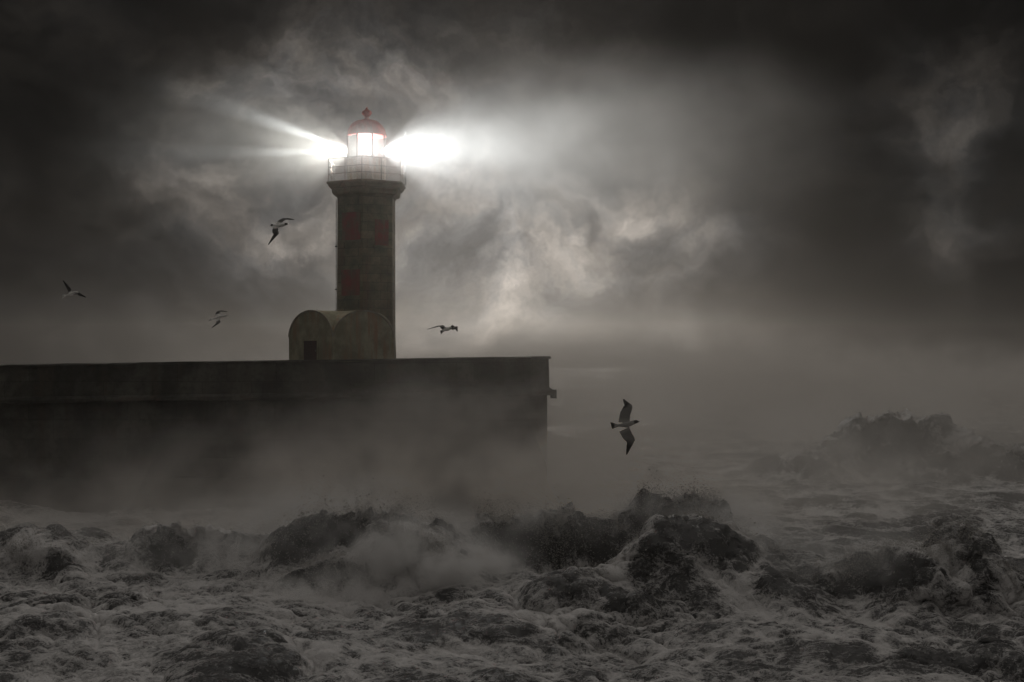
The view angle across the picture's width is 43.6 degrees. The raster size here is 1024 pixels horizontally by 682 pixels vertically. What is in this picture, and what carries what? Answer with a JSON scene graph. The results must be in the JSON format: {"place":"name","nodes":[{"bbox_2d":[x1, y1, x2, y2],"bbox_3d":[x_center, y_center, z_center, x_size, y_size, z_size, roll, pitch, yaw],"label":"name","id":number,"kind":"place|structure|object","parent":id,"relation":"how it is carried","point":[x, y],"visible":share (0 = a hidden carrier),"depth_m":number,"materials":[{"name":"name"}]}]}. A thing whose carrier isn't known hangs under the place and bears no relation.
{"place":"outdoors","nodes":[
{"label":"outdoors","id":0,"kind":"place"},
{"bbox_2d":[62,280,85,297],"bbox_3d":[-15.428,-1.834,44.970,1.202,0.655,0.231,0,-1,27],"label":"seagull","id":1,"kind":"object","parent":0,"point":[70,292],"visible":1,"depth_m":45.03,"materials":[{"name":"grey"}]},
{"bbox_2d":[209,310,227,327],"bbox_3d":[-10.517,-0.787,46.053,0.715,0.660,0.714,0,-1,-25],"label":"seagull","id":2,"kind":"object","parent":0,"point":[218,318],"visible":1,"depth_m":45.98,"materials":[{"name":"grey"}]},
{"bbox_2d":[268,218,293,244],"bbox_3d":[-7.587,-3.607,42.127,0.980,0.946,0.498,0,-1,-28],"label":"seagull","id":3,"kind":"object","parent":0,"point":[275,231],"visible":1,"depth_m":41.98,"materials":[{"name":"grey"}]},
{"bbox_2d":[429,325,457,333],"bbox_3d":[-2.313,-0.391,43.985,1.310,0.324,0.288,0,-1,34],"label":"seagull","id":4,"kind":"object","parent":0,"point":[444,328],"visible":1,"depth_m":44.00,"materials":[{"name":"grey"}]},
{"bbox_2d":[0,368,1023,681],"bbox_3d":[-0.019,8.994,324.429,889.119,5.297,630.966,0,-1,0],"label":"water","id":5,"kind":"structure","parent":0,"point":[690,596],"depth_m":37.36,"materials":[{"name":"liquid"}]},
{"bbox_2d":[0,356,556,514],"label":"stone pier","id":6,"kind":"structure","parent":5,"relation":"in","point":[171,437],"depth_m":57.06,"materials":[{"name":"grey stone"}]},
{"bbox_2d":[288,310,394,361],"bbox_3d":[-8.007,-0.098,59.998,3.569,2.636,3.551,1,-1,-44],"label":"vaulted hut","id":7,"kind":"object","parent":6,"relation":"on","point":[335,335],"visible":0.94,"depth_m":58.70,"materials":[{"name":"paint"}]},
{"bbox_2d":[302,338,318,359],"bbox_3d":[-9.240,0.448,58.777,0.100,1.120,1.220,1,-1,-44],"label":"door","id":8,"kind":"structure","parent":7,"relation":"in","point":[310,347],"depth_m":58.74,"materials":[{"name":"paint"}]},
{"bbox_2d":[327,107,405,358],"bbox_3d":[-7.150,-5.198,63.555,3.819,12.867,4.253,0,-1,0],"label":"lighthouse","id":9,"kind":"object","parent":6,"relation":"on","point":[366,193],"visible":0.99,"depth_m":62.47,"materials":[{"name":"stone"}]},
{"bbox_2d":[1,385,1023,607],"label":"spray","id":10,"kind":"object","parent":5,"relation":"on","point":[395,526],"visible":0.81,"depth_m":39.09,"materials":[{"name":"grey liquid"}]},
{"bbox_2d":[0,0,1023,368],"label":"sky","id":11,"kind":"structure","parent":0,"point":[724,184],"materials":[{"name":"grey"}]},
{"bbox_2d":[610,399,639,454],"bbox_3d":[2.562,1.941,28.992,0.670,1.255,0.186,0,-1,0],"label":"seagull","id":12,"kind":"object","parent":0,"point":[626,433],"visible":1,"depth_m":28.96,"materials":[{"name":"grey"}]}
]}

